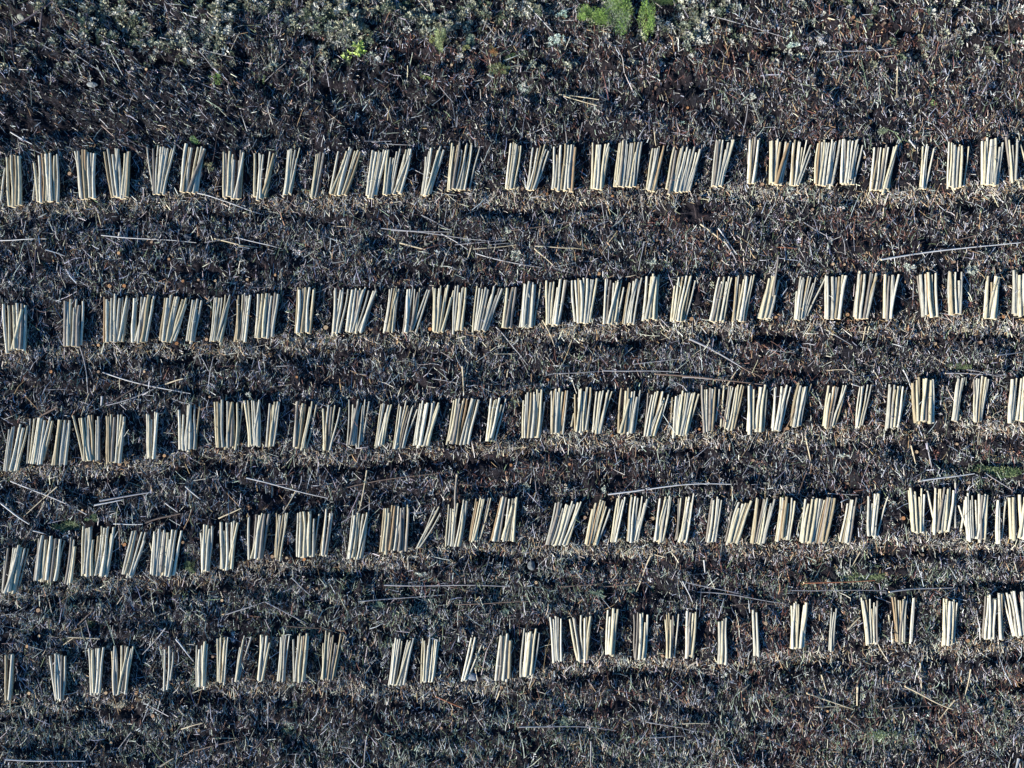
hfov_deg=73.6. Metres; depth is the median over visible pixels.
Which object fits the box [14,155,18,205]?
log
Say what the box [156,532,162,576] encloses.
log
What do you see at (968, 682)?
pole
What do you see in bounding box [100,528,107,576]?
log
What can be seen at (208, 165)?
shrub
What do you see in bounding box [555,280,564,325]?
log
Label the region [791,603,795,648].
log
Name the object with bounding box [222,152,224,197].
log
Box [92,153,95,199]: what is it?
log
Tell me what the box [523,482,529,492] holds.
dead shrub
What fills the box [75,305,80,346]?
log
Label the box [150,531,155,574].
log
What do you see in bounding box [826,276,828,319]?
log
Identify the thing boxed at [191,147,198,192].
log
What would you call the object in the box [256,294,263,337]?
log
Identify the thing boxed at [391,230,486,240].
pole
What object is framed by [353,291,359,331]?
log
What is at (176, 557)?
log
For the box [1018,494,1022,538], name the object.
log
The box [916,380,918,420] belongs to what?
log
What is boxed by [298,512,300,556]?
log
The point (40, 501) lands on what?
pole
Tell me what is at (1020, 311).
log
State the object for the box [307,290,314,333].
log
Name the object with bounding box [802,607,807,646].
log
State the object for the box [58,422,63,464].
log
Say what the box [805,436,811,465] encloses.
pole
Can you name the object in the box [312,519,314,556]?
log
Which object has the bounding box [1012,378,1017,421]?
log
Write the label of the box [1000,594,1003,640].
log
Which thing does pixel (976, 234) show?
pole
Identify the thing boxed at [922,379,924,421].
log
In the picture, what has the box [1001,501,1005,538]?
log
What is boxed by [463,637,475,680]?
log
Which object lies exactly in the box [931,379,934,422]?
log
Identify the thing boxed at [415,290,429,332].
log
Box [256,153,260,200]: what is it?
log
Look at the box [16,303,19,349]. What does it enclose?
log
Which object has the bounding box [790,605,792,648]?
log
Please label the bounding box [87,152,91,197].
log
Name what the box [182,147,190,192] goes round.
log
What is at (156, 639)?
pole
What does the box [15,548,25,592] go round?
log
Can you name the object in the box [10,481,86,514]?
pole
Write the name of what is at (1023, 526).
log
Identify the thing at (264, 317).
log
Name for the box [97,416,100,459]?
log
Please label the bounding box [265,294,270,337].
log
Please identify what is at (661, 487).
pole
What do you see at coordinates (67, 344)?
log
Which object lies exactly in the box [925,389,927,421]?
log
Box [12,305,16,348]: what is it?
log
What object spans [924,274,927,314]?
log
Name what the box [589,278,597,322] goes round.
log
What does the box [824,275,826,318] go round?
log
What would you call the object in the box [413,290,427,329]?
log
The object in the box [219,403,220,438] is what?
log
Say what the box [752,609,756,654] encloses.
log
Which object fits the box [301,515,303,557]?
log
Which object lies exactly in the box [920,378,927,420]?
log
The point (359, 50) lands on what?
fern
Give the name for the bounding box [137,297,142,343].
log
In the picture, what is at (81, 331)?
log
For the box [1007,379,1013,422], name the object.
log
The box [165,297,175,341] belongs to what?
log
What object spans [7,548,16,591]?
log
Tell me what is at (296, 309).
log
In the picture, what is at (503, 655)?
log
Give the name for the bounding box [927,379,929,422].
log
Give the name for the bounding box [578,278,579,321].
log
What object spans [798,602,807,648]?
log
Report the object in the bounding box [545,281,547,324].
log
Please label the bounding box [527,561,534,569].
rock
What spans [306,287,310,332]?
log
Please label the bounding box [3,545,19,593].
log
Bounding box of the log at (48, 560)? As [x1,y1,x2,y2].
[45,536,52,579]
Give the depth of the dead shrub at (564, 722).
44.94 m
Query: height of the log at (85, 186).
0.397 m
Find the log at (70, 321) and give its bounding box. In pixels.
[69,299,71,345]
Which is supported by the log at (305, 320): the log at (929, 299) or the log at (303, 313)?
the log at (303, 313)
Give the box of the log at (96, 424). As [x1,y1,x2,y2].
[95,420,98,460]
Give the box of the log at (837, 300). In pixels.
[834,277,839,318]
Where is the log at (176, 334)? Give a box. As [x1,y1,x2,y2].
[173,304,186,340]
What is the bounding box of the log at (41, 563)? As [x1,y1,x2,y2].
[38,541,44,580]
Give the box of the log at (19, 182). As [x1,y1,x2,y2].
[17,156,21,205]
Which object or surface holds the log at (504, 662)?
on the ground
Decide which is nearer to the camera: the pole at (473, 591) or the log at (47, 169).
the log at (47, 169)
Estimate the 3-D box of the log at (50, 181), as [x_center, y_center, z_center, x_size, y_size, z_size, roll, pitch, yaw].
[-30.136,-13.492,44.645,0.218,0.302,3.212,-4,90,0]
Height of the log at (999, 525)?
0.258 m
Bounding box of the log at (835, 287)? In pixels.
[832,277,836,319]
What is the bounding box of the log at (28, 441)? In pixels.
[26,419,30,462]
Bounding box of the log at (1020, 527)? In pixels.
[1017,502,1023,537]
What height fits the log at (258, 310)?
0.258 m
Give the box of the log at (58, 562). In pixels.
[53,539,61,580]
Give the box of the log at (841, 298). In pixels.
[837,275,846,319]
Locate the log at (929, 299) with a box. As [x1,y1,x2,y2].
[927,272,933,317]
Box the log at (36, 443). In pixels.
[32,418,40,463]
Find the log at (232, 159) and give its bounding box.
[228,154,233,196]
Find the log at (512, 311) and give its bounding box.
[509,287,516,327]
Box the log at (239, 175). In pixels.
[233,152,243,198]
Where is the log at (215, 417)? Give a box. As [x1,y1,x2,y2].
[214,402,216,446]
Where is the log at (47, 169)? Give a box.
[45,154,50,202]
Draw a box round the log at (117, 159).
[114,149,118,197]
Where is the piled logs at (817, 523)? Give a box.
[3,137,1023,700]
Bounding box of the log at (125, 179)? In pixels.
[123,152,127,198]
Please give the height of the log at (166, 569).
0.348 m
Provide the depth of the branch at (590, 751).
44.91 m
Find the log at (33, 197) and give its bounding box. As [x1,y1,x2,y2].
[32,181,35,199]
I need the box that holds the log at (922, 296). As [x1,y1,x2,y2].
[919,274,925,316]
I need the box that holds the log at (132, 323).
[131,298,135,342]
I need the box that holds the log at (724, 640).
[723,618,724,663]
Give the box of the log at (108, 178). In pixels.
[103,152,113,197]
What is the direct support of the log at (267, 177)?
on the log at (266, 191)
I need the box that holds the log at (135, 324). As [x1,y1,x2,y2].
[134,304,136,341]
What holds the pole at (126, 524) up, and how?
on the ground
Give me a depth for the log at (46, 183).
44.60 m
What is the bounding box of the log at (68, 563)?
[64,537,72,583]
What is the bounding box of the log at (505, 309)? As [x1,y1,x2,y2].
[501,288,508,327]
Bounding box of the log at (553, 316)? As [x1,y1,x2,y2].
[551,287,558,326]
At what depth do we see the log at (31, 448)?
44.70 m
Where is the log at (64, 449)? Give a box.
[62,423,67,462]
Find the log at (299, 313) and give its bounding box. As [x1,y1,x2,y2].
[296,290,300,332]
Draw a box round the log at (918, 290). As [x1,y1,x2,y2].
[916,276,921,317]
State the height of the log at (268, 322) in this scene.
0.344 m
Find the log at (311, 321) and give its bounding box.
[309,288,315,333]
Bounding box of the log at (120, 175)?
[118,152,122,199]
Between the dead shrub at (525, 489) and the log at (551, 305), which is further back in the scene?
the dead shrub at (525, 489)
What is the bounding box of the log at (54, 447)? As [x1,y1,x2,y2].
[51,419,58,464]
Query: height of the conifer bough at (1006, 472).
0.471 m
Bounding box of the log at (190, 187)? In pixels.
[186,150,205,193]
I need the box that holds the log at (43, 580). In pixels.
[42,545,48,581]
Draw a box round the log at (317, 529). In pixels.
[315,514,319,546]
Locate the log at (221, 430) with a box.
[220,400,224,446]
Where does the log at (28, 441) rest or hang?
on the ground
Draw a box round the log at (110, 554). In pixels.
[104,527,115,576]
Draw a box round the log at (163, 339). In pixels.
[161,298,168,341]
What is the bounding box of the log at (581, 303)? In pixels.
[579,280,583,322]
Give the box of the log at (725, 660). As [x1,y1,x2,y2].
[724,618,726,664]
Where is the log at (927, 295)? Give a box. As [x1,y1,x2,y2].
[926,274,929,315]
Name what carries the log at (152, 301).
on the ground
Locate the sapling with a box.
[434,27,446,53]
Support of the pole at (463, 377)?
on the ground
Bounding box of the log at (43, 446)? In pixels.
[39,417,50,463]
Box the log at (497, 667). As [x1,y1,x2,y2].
[494,635,501,680]
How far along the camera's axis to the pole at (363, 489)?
44.75 m
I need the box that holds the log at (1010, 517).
[1008,498,1011,538]
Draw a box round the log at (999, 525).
[998,502,1000,543]
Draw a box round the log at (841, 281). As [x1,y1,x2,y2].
[837,275,843,313]
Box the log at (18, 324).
[11,309,23,349]
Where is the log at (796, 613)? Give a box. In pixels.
[794,601,797,648]
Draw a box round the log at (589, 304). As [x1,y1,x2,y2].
[586,280,593,323]
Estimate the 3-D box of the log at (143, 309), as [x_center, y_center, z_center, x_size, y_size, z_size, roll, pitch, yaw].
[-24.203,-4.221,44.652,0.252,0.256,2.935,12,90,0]
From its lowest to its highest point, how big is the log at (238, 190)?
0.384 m
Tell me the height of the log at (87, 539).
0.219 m
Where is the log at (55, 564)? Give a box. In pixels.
[53,547,57,579]
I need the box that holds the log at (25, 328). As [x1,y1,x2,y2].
[22,305,26,350]
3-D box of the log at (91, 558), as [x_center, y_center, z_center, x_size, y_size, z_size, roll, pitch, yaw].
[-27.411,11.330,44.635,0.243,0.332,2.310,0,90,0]
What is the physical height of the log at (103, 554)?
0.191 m
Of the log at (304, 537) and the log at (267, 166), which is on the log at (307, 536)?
the log at (304, 537)
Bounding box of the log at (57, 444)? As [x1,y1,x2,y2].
[54,420,61,464]
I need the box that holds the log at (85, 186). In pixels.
[82,149,87,199]
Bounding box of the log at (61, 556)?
[57,540,64,579]
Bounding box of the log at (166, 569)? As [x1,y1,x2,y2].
[164,539,169,575]
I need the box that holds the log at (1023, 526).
[1022,497,1023,539]
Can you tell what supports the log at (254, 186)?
on the ground
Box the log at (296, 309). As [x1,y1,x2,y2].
[294,287,299,332]
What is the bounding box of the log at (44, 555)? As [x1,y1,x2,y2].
[40,539,47,581]
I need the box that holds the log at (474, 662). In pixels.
[466,642,483,680]
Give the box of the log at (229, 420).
[224,402,232,449]
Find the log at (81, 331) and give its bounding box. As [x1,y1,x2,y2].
[80,301,83,344]
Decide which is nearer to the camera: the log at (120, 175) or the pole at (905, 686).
the log at (120, 175)
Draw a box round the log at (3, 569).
[2,556,5,586]
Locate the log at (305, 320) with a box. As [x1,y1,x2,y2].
[303,299,306,331]
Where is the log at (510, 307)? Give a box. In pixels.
[507,287,513,327]
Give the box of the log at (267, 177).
[261,153,274,199]
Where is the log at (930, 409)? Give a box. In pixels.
[928,380,931,423]
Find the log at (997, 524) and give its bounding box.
[995,500,998,543]
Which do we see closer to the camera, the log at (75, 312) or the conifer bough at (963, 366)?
the log at (75, 312)
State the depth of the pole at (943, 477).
44.75 m
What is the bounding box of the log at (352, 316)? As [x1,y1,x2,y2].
[349,288,356,332]
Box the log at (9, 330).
[7,305,11,349]
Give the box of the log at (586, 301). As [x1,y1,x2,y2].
[583,278,588,323]
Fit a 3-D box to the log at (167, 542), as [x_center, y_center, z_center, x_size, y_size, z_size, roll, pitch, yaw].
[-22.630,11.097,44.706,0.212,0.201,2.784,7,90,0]
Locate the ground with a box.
[0,0,1023,767]
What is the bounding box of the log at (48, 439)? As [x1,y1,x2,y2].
[43,421,53,459]
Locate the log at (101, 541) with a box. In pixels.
[97,526,102,574]
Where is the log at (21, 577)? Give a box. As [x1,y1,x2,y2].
[17,548,28,591]
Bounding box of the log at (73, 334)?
[71,308,75,346]
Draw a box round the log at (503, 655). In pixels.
[500,636,504,678]
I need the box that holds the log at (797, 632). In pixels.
[795,604,798,647]
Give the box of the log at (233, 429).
[232,404,234,447]
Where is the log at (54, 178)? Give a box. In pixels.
[53,155,55,200]
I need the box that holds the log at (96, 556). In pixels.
[93,536,98,574]
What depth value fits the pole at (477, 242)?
45.03 m
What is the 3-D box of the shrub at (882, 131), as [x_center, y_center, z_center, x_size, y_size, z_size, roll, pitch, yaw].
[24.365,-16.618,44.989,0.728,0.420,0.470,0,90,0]
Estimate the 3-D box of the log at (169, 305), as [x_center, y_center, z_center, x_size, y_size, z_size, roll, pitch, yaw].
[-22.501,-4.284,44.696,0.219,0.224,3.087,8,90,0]
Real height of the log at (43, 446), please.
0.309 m
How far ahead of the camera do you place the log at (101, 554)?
44.69 m
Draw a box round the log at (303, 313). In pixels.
[300,287,306,332]
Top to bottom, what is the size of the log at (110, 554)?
0.209 m
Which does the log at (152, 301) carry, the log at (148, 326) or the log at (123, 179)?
the log at (148, 326)
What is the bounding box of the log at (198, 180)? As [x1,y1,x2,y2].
[195,148,205,191]
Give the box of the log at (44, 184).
[41,153,45,202]
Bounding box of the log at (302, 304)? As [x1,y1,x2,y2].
[299,288,304,335]
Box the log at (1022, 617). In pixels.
[1021,591,1023,634]
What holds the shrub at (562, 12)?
on the ground
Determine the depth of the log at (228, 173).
44.53 m
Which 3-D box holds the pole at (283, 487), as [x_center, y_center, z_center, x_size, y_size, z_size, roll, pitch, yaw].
[-14.765,6.842,44.937,5.443,0.376,0.107,15,90,0]
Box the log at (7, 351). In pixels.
[2,304,9,353]
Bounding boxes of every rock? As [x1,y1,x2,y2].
[17,13,24,20]
[87,82,97,86]
[183,234,190,239]
[467,673,476,680]
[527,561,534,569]
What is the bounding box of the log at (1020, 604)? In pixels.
[1020,592,1021,622]
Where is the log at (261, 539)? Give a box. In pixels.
[258,514,265,558]
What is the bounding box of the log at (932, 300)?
[931,275,935,316]
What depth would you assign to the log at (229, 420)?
44.57 m
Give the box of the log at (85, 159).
[84,150,87,192]
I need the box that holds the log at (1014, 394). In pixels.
[1012,386,1015,419]
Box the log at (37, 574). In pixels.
[35,535,43,580]
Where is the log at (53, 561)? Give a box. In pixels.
[50,538,56,581]
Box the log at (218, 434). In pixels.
[217,402,220,447]
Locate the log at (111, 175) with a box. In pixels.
[107,149,115,196]
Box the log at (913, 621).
[911,598,914,641]
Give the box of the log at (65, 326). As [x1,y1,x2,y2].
[63,301,66,345]
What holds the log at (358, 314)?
on the ground
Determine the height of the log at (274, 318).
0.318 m
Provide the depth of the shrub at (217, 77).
44.61 m
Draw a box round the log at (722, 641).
[720,620,723,663]
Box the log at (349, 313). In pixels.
[345,290,353,331]
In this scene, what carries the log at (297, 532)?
on the ground
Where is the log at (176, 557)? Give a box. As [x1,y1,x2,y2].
[172,530,182,575]
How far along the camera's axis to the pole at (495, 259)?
44.99 m
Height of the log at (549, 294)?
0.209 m
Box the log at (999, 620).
[997,593,1002,639]
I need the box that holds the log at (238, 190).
[236,150,242,199]
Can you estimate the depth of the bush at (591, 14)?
44.31 m
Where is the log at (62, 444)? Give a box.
[59,420,65,465]
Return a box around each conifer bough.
[50,519,81,532]
[81,618,93,627]
[84,514,97,521]
[184,561,194,573]
[841,572,893,582]
[867,730,898,739]
[945,364,971,369]
[969,465,1023,478]
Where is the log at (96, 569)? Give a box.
[94,535,100,575]
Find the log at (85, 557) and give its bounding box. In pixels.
[82,528,86,573]
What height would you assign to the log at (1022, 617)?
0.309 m
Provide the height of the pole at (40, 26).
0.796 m
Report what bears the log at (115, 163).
on the ground
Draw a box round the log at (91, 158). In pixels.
[90,153,92,198]
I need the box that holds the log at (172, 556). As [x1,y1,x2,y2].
[167,530,176,576]
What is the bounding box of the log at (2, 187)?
[0,168,5,200]
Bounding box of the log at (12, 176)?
[10,155,15,207]
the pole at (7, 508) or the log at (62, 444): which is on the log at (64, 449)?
the log at (62, 444)
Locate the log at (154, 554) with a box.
[152,534,156,575]
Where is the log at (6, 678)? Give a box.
[4,655,7,700]
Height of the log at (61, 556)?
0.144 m
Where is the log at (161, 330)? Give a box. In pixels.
[159,298,165,339]
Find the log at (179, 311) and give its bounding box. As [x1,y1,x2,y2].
[171,299,183,336]
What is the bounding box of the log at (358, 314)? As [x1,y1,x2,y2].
[355,288,360,333]
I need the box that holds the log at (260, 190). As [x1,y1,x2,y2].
[259,154,263,198]
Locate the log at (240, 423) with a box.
[237,403,242,444]
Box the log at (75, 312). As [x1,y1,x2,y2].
[75,299,77,337]
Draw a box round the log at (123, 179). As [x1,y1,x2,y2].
[121,153,125,194]
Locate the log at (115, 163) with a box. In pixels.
[115,148,119,198]
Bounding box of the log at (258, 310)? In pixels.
[254,294,259,337]
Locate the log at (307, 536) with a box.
[306,514,310,556]
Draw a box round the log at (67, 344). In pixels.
[66,302,69,345]
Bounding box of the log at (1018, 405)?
[1015,378,1021,420]
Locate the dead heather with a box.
[0,0,1023,767]
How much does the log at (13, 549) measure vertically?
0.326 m
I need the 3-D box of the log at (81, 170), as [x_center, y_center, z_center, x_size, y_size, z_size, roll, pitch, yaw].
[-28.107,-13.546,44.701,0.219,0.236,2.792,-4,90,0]
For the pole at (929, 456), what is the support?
on the ground
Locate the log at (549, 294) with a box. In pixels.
[548,282,551,323]
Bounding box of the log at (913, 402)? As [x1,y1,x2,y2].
[911,383,917,422]
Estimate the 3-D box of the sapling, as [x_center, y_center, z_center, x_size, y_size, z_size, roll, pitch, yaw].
[-4.606,-22.278,44.328,0.817,1.924,1.922,0,90,0]
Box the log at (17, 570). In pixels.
[11,547,22,593]
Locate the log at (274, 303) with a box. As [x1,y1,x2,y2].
[269,293,276,335]
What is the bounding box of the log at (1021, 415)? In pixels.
[1019,377,1023,420]
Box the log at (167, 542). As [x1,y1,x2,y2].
[162,532,168,574]
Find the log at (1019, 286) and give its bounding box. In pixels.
[1017,275,1020,315]
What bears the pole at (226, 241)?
on the ground
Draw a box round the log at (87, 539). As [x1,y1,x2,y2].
[84,528,88,575]
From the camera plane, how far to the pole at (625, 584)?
45.14 m
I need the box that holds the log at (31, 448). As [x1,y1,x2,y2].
[28,419,34,462]
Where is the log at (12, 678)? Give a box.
[11,656,14,699]
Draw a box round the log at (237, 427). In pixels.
[234,402,238,449]
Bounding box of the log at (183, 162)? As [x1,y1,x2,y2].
[180,143,187,191]
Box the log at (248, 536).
[247,517,250,559]
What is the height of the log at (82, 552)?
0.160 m
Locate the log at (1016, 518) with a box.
[1015,497,1017,539]
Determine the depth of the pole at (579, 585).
44.93 m
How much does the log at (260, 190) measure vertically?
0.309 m
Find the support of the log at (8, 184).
on the ground
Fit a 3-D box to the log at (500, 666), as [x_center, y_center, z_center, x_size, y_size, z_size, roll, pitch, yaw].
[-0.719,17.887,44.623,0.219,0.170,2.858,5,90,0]
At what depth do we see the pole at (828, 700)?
44.84 m
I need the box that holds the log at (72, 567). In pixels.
[69,546,75,582]
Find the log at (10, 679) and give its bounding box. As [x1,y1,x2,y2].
[7,654,13,699]
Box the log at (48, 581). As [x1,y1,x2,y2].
[47,539,53,582]
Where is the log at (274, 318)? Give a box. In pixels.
[271,294,279,336]
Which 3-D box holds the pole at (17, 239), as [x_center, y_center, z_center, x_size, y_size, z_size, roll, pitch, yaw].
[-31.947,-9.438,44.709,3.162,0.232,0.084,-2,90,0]
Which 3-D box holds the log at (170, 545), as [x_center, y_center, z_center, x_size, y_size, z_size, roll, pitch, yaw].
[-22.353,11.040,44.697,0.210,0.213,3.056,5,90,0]
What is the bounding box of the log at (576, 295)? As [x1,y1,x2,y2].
[574,280,578,322]
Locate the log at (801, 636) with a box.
[799,605,804,648]
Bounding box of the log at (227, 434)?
[226,401,228,447]
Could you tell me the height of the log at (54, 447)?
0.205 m
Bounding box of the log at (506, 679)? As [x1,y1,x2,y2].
[505,635,508,681]
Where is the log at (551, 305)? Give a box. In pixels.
[549,282,554,324]
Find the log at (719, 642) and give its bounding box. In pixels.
[717,621,720,663]
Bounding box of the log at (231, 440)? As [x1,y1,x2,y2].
[230,408,232,446]
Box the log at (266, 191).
[263,159,274,197]
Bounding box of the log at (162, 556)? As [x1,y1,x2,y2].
[160,532,166,572]
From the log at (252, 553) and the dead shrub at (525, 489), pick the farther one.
the dead shrub at (525, 489)
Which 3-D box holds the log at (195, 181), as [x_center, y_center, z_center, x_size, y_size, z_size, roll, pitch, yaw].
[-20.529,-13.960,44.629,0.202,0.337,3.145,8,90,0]
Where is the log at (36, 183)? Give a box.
[33,163,38,201]
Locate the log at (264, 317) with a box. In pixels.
[261,293,267,337]
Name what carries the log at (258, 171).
on the ground
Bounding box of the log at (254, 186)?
[253,153,255,196]
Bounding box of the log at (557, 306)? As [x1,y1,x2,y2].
[553,279,561,324]
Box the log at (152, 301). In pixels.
[145,299,154,342]
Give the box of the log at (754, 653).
[752,610,755,655]
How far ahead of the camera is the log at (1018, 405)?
44.59 m
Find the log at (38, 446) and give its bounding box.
[35,418,42,461]
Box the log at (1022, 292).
[1022,274,1023,314]
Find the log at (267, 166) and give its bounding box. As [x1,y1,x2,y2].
[263,151,270,198]
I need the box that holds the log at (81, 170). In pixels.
[80,155,83,193]
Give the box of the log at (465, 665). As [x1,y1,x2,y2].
[461,637,471,681]
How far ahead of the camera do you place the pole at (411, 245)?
44.94 m
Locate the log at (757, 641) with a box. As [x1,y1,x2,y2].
[755,612,759,656]
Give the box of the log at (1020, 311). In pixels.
[1018,280,1021,316]
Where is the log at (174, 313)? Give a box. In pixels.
[169,296,179,341]
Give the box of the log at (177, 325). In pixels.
[169,298,186,342]
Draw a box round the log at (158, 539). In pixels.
[155,528,160,574]
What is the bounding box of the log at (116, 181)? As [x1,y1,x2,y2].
[112,154,119,197]
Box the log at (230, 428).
[228,402,230,448]
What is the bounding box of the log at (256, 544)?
[254,515,260,558]
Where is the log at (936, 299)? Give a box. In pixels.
[934,273,938,316]
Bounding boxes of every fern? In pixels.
[341,50,352,60]
[351,39,365,57]
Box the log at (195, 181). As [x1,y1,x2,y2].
[192,146,202,193]
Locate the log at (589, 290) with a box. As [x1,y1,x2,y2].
[587,279,591,309]
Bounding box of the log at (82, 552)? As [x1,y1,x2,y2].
[81,526,84,575]
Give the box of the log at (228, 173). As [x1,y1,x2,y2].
[226,151,230,196]
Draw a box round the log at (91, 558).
[90,540,94,575]
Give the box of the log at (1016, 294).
[1013,274,1017,315]
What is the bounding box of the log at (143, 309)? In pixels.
[134,297,146,340]
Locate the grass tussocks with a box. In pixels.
[0,0,1023,88]
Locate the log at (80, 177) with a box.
[77,151,83,199]
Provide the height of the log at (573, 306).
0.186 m
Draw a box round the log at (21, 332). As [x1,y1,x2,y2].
[19,304,23,349]
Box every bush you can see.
[576,4,611,26]
[602,0,634,36]
[637,0,655,40]
[649,0,676,4]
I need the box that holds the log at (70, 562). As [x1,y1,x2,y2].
[67,540,74,584]
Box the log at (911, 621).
[909,598,913,643]
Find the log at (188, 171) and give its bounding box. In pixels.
[185,148,192,192]
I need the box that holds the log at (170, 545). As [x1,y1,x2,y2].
[168,529,173,570]
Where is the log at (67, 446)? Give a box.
[64,420,70,464]
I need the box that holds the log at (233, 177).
[231,160,235,198]
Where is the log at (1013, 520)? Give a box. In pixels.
[1011,497,1015,540]
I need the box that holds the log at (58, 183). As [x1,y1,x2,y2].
[56,154,59,202]
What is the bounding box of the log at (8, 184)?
[6,157,11,206]
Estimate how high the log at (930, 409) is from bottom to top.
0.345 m
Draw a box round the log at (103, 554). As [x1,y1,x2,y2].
[99,526,108,576]
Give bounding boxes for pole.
[0,238,40,240]
[0,502,28,523]
[5,759,54,761]
[10,25,15,62]
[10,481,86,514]
[12,1,53,26]
[24,487,56,515]
[33,249,37,278]
[39,0,42,32]
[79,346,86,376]
[94,499,122,505]
[99,492,152,501]
[101,235,195,242]
[102,372,190,393]
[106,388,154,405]
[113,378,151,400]
[113,523,142,524]
[142,628,165,654]
[145,513,179,523]
[160,37,233,57]
[175,639,193,660]
[195,740,236,750]
[214,238,240,244]
[225,602,263,615]
[229,202,262,214]
[236,237,280,248]
[246,477,326,497]
[265,601,307,623]
[345,472,445,488]
[358,594,443,601]
[359,470,367,509]
[381,228,439,231]
[384,584,509,586]
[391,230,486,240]
[400,242,425,249]
[435,695,472,711]
[448,586,495,593]
[455,240,503,244]
[455,601,528,604]
[461,366,463,393]
[476,253,517,263]
[511,219,602,230]
[519,726,615,730]
[553,371,600,373]
[559,94,598,99]
[562,583,600,586]
[603,370,678,372]
[604,581,651,586]
[608,483,730,494]
[633,358,681,364]
[636,555,650,591]
[645,721,681,727]
[655,373,766,384]
[683,581,746,595]
[689,338,741,366]
[697,591,785,603]
[700,224,726,243]
[708,14,788,38]
[718,228,736,253]
[788,590,881,590]
[803,580,874,583]
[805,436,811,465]
[806,693,853,709]
[814,706,842,707]
[825,48,891,51]
[881,242,1020,260]
[883,705,939,709]
[889,587,952,592]
[904,685,952,709]
[918,473,974,481]
[926,443,933,472]
[945,373,994,374]
[956,224,1001,240]
[963,669,970,698]
[985,473,1013,491]
[995,352,1022,355]
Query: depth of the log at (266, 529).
44.67 m
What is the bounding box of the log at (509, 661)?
[507,640,511,678]
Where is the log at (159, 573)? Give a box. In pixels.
[158,530,164,575]
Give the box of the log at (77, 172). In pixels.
[74,151,80,197]
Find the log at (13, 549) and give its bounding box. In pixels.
[8,548,14,577]
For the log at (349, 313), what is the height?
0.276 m
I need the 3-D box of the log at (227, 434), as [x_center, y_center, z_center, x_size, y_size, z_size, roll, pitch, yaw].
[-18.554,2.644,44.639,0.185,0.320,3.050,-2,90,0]
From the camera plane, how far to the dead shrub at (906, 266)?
44.58 m
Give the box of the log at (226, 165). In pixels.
[224,153,227,198]
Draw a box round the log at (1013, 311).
[1011,270,1015,313]
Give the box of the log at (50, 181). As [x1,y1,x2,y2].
[49,153,52,201]
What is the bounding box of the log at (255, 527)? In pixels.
[253,514,257,557]
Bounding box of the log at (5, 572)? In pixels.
[2,548,8,593]
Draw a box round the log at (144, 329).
[140,295,150,342]
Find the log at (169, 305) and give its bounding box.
[166,295,172,333]
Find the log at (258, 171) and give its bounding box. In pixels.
[257,155,261,200]
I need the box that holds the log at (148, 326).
[144,296,154,341]
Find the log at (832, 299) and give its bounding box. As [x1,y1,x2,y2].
[830,277,834,319]
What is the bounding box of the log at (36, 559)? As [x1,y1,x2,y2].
[33,538,39,580]
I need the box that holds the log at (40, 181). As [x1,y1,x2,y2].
[38,155,42,203]
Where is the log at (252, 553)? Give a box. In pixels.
[250,513,262,558]
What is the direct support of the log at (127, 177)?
on the ground
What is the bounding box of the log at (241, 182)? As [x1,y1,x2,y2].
[240,152,243,198]
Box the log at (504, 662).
[502,633,507,680]
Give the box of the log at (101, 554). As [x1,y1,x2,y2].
[97,528,104,573]
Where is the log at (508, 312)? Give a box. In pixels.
[504,288,512,327]
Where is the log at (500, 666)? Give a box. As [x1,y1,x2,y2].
[498,636,502,680]
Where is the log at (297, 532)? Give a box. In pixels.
[296,513,298,556]
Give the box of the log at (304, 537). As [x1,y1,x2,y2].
[302,511,306,557]
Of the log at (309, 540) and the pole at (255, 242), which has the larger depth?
the pole at (255, 242)
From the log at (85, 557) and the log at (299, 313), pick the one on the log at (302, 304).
the log at (299, 313)
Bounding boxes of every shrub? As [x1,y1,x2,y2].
[112,699,127,709]
[189,136,198,144]
[202,162,212,170]
[210,73,221,84]
[280,726,295,736]
[373,601,383,607]
[466,34,475,44]
[487,62,510,74]
[489,46,497,55]
[499,608,508,616]
[503,53,514,60]
[511,249,519,260]
[517,83,530,93]
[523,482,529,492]
[548,33,565,47]
[556,10,567,17]
[557,716,572,727]
[590,590,604,597]
[787,40,799,47]
[816,37,826,45]
[877,127,887,133]
[904,263,915,270]
[954,326,969,333]
[966,265,979,274]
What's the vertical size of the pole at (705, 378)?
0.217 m
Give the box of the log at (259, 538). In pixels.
[257,516,262,559]
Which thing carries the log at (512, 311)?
on the ground
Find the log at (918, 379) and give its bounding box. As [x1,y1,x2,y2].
[917,377,920,423]
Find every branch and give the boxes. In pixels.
[36,406,57,418]
[84,13,87,37]
[590,741,591,766]
[856,686,858,705]
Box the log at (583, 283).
[582,278,584,315]
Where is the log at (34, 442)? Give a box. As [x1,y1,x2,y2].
[30,418,38,463]
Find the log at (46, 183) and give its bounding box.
[44,154,47,200]
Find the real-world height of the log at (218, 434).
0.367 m
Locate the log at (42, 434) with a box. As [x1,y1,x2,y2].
[37,420,45,464]
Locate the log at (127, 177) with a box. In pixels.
[124,151,130,197]
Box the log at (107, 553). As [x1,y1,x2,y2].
[104,533,111,574]
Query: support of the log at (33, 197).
on the ground
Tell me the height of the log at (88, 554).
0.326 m
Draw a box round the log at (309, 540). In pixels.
[307,512,310,555]
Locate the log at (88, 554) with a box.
[85,527,91,576]
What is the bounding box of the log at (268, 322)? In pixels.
[266,296,272,338]
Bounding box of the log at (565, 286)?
[558,280,567,324]
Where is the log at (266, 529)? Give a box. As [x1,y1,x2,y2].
[261,514,269,558]
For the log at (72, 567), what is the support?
on the ground
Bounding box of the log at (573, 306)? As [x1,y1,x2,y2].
[571,280,576,321]

